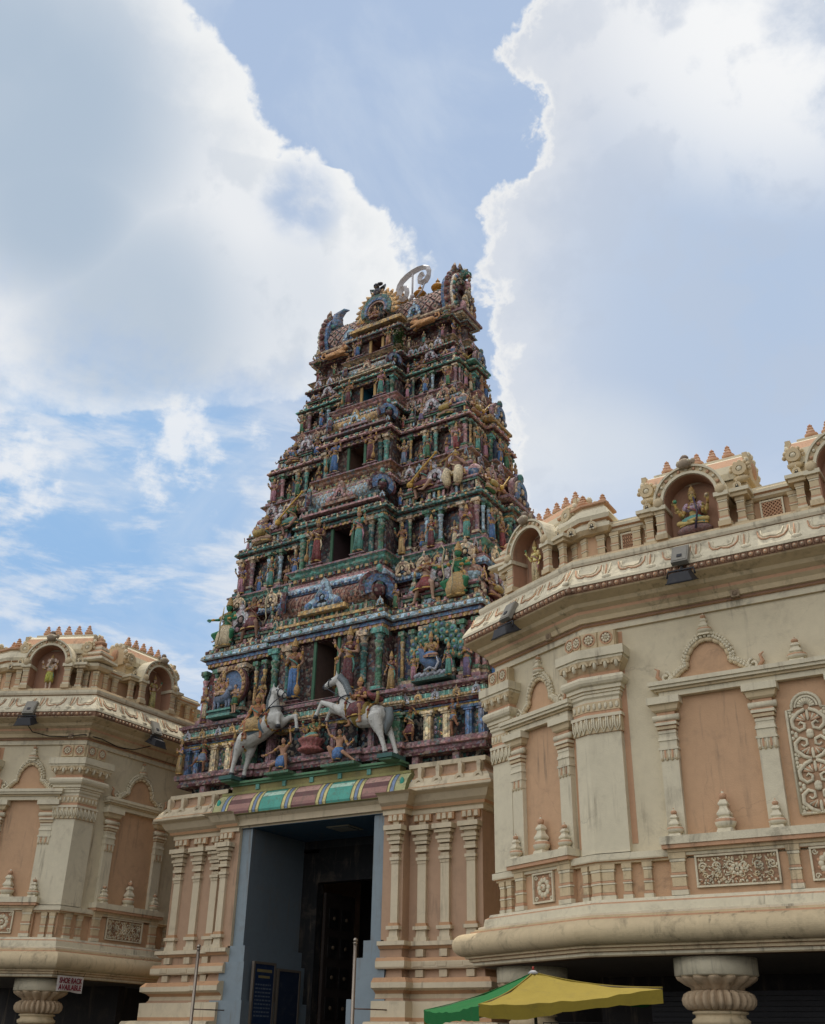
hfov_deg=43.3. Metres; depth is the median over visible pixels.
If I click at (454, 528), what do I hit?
attendant statue
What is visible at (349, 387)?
guardian statue
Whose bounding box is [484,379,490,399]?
deity statue
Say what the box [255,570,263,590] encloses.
attendant statue
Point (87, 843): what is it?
temple hall
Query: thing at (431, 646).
deity statue
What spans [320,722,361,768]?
dwarf statue
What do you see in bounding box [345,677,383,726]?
rider statue
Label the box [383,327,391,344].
guardian statue
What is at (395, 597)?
attendant statue
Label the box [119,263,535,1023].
gate tower
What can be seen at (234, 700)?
attendant statue
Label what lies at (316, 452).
spear bearer statue
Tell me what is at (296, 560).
deity statue
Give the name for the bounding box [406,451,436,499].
musician statue
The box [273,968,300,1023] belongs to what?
notice board
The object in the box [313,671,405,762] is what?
horse statue
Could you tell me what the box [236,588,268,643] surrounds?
archer statue
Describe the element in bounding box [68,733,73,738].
junction box
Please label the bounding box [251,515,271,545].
musician statue
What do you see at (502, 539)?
deity statue
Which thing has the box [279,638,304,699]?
guardian statue
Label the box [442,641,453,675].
attendant statue
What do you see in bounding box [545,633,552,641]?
junction box
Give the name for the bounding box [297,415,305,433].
deity statue
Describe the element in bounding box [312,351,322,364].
deity statue
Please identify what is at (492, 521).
deity statue
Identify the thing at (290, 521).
musician statue
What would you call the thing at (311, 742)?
deity statue
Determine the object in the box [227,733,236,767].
dancer statue
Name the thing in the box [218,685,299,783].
horse statue
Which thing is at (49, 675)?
deity statue
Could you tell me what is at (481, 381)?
deity statue
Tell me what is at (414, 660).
attendant statue
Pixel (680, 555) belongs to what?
floodlight
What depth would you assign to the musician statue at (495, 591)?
24.79 m
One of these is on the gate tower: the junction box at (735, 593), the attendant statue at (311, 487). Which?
the attendant statue at (311, 487)
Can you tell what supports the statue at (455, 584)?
attached to the gate tower
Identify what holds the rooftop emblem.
on the gate tower
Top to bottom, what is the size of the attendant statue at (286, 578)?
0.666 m
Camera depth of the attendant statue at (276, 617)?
27.35 m
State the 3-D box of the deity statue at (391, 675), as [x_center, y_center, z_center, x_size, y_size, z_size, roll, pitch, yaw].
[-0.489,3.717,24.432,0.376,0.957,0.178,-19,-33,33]
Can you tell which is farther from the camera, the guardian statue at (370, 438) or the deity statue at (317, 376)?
the deity statue at (317, 376)
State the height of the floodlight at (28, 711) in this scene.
0.719 m
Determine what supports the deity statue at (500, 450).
on the gate tower
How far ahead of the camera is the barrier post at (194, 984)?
22.30 m
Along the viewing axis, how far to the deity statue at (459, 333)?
31.03 m
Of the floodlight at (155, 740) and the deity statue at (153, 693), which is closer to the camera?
the floodlight at (155, 740)
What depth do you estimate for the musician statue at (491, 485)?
26.73 m
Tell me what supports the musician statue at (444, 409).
on the gate tower
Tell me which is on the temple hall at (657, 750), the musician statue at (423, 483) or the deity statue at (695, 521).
the deity statue at (695, 521)
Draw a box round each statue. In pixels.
[42,654,58,687]
[148,675,162,707]
[175,739,183,774]
[190,739,209,771]
[199,687,209,723]
[200,690,208,718]
[207,597,236,648]
[213,673,228,696]
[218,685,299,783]
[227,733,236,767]
[230,684,239,712]
[234,563,246,594]
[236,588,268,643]
[239,694,265,738]
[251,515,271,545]
[254,676,266,705]
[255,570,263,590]
[261,726,295,776]
[265,556,276,587]
[267,479,278,503]
[273,611,279,629]
[275,491,303,535]
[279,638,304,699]
[283,442,300,465]
[283,566,289,583]
[286,484,291,498]
[287,550,299,581]
[292,473,301,496]
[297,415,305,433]
[298,711,324,753]
[304,517,325,563]
[308,477,314,491]
[310,436,320,457]
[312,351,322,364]
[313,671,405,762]
[315,466,322,490]
[316,369,319,380]
[319,409,323,426]
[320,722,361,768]
[321,343,348,359]
[324,437,341,473]
[328,384,341,399]
[332,626,359,688]
[341,379,353,404]
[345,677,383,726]
[349,506,366,552]
[352,339,361,355]
[360,427,377,462]
[368,306,378,319]
[375,368,385,393]
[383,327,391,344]
[384,651,397,688]
[392,584,398,608]
[394,522,407,555]
[396,439,408,465]
[398,488,402,506]
[401,415,404,428]
[402,706,416,741]
[405,380,409,398]
[406,337,410,347]
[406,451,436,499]
[406,651,418,680]
[408,544,446,605]
[410,312,439,330]
[413,355,426,370]
[415,401,424,422]
[417,445,422,458]
[418,531,424,547]
[419,631,438,658]
[420,374,428,392]
[422,331,425,342]
[422,432,432,458]
[424,514,436,547]
[432,541,470,598]
[437,394,453,417]
[438,324,444,336]
[440,304,450,318]
[440,449,465,488]
[442,366,451,385]
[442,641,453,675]
[444,437,449,452]
[447,695,459,734]
[449,423,460,449]
[449,520,458,542]
[451,320,457,333]
[457,327,461,340]
[459,348,467,360]
[461,504,471,538]
[461,646,472,677]
[464,368,469,386]
[468,373,474,391]
[471,397,481,416]
[475,426,482,451]
[479,376,486,392]
[479,402,489,419]
[482,434,490,458]
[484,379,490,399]
[484,468,498,493]
[487,571,503,600]
[488,507,498,540]
[496,474,509,498]
[497,438,504,463]
[498,516,509,549]
[503,443,512,470]
[513,463,517,476]
[524,540,540,580]
[671,485,713,535]
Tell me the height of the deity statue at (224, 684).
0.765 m
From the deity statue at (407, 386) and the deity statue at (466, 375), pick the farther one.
the deity statue at (407, 386)
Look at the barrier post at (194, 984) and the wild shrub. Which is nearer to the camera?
the barrier post at (194, 984)
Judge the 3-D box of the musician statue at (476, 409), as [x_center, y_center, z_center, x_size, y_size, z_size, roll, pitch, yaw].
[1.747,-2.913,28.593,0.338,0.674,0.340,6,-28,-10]
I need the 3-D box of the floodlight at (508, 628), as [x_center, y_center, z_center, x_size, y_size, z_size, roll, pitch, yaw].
[1.764,2.041,19.555,0.396,0.759,0.515,17,-32,-28]
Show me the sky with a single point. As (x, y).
(630, 193)
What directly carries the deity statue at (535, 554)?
on the temple hall at (657, 750)
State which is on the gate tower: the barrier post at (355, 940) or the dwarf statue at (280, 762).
the dwarf statue at (280, 762)
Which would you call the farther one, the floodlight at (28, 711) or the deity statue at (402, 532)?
the deity statue at (402, 532)
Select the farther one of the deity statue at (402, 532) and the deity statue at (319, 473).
the deity statue at (319, 473)
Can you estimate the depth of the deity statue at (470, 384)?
29.66 m
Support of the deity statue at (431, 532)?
on the gate tower
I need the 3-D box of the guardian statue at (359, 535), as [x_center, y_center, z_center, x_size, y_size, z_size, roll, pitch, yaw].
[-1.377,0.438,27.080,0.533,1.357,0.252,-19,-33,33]
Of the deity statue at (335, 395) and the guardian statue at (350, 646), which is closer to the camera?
the guardian statue at (350, 646)
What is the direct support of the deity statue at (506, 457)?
on the gate tower
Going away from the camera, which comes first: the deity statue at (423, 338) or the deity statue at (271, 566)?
the deity statue at (271, 566)
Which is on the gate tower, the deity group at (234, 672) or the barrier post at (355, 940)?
the deity group at (234, 672)
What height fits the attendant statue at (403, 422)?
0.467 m
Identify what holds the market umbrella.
on the ground
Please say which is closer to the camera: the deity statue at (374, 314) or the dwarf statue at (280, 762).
the dwarf statue at (280, 762)
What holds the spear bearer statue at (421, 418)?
on the gate tower
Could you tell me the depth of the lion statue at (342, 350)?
32.66 m
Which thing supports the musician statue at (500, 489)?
on the gate tower
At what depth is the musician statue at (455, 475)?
26.90 m
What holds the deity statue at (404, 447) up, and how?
on the gate tower
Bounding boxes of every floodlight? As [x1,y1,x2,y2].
[13,701,38,725]
[145,720,166,749]
[491,601,521,640]
[665,544,698,584]
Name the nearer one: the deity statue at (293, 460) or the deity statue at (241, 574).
the deity statue at (241, 574)
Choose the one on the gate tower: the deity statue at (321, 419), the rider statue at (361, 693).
the deity statue at (321, 419)
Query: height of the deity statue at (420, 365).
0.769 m
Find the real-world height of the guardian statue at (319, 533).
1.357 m
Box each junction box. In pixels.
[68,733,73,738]
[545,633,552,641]
[730,589,740,597]
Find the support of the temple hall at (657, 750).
on the ground
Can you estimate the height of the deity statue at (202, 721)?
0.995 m
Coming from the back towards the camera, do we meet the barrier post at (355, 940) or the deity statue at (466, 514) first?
the deity statue at (466, 514)
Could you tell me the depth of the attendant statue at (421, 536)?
26.69 m
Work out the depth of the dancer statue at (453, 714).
22.92 m
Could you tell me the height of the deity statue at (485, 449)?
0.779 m
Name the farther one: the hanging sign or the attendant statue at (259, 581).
the attendant statue at (259, 581)
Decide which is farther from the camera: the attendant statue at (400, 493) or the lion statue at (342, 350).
the lion statue at (342, 350)
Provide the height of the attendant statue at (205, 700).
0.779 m
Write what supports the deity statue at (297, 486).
on the gate tower
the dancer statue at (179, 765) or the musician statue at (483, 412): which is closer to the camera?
the dancer statue at (179, 765)
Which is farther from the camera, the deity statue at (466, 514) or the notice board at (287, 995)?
the deity statue at (466, 514)
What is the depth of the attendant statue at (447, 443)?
28.11 m
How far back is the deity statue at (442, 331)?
30.61 m
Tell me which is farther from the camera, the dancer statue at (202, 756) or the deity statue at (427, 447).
the deity statue at (427, 447)
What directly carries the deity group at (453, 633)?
on the gate tower
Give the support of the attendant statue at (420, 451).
on the gate tower
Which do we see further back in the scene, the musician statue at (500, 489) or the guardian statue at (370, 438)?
the guardian statue at (370, 438)
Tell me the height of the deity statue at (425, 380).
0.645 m
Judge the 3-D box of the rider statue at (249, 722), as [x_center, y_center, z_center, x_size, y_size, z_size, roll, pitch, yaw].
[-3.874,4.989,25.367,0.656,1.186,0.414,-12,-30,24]
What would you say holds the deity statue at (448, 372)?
on the gate tower
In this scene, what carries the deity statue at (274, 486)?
on the gate tower
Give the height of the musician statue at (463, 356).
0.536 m
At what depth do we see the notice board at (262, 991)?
22.97 m
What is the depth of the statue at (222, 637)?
28.11 m
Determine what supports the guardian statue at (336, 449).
on the gate tower
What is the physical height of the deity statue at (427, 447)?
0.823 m
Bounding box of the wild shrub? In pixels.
[393,325,404,349]
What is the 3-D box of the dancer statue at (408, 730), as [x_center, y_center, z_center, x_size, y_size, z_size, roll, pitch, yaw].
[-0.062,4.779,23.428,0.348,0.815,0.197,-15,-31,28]
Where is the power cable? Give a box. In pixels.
[28,726,150,749]
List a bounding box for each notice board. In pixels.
[248,961,276,1023]
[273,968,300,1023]
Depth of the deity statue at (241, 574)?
29.30 m
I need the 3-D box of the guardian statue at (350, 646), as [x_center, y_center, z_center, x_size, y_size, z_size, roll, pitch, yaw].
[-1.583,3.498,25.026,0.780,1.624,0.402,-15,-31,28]
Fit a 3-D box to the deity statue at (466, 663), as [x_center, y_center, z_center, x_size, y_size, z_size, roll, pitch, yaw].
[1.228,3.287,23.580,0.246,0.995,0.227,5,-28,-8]
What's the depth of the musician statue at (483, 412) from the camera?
28.97 m
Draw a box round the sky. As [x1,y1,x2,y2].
[0,0,824,709]
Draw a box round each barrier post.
[189,944,223,1023]
[350,938,386,1023]
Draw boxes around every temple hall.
[0,625,200,1023]
[452,421,824,1023]
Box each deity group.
[206,664,248,721]
[409,621,463,685]
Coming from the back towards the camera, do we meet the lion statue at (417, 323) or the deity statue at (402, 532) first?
the lion statue at (417, 323)
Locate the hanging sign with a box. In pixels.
[56,971,85,993]
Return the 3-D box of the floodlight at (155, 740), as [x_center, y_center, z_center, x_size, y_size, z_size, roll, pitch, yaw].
[-6.702,5.841,27.223,0.396,0.739,0.515,-15,-31,28]
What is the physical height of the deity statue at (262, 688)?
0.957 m
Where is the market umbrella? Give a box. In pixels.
[424,967,662,1023]
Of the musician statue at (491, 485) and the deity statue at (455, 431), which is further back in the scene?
the deity statue at (455, 431)
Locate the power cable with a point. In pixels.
(93, 736)
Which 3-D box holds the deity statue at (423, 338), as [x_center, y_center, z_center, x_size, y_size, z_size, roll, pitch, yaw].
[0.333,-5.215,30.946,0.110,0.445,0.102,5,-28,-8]
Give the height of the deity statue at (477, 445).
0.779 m
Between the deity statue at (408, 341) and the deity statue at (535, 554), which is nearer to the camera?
the deity statue at (535, 554)
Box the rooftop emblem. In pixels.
[396,265,430,301]
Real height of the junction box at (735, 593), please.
0.120 m
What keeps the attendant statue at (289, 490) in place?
on the gate tower
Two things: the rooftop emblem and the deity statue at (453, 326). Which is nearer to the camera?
the deity statue at (453, 326)
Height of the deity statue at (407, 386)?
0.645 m
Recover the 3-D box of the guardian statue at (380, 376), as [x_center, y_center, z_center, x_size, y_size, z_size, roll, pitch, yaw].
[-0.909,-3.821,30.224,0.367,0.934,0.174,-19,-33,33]
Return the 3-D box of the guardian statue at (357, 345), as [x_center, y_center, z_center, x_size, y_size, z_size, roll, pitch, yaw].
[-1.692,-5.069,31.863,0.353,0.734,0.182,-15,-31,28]
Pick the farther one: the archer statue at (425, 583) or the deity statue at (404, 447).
the deity statue at (404, 447)
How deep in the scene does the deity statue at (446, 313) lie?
30.94 m

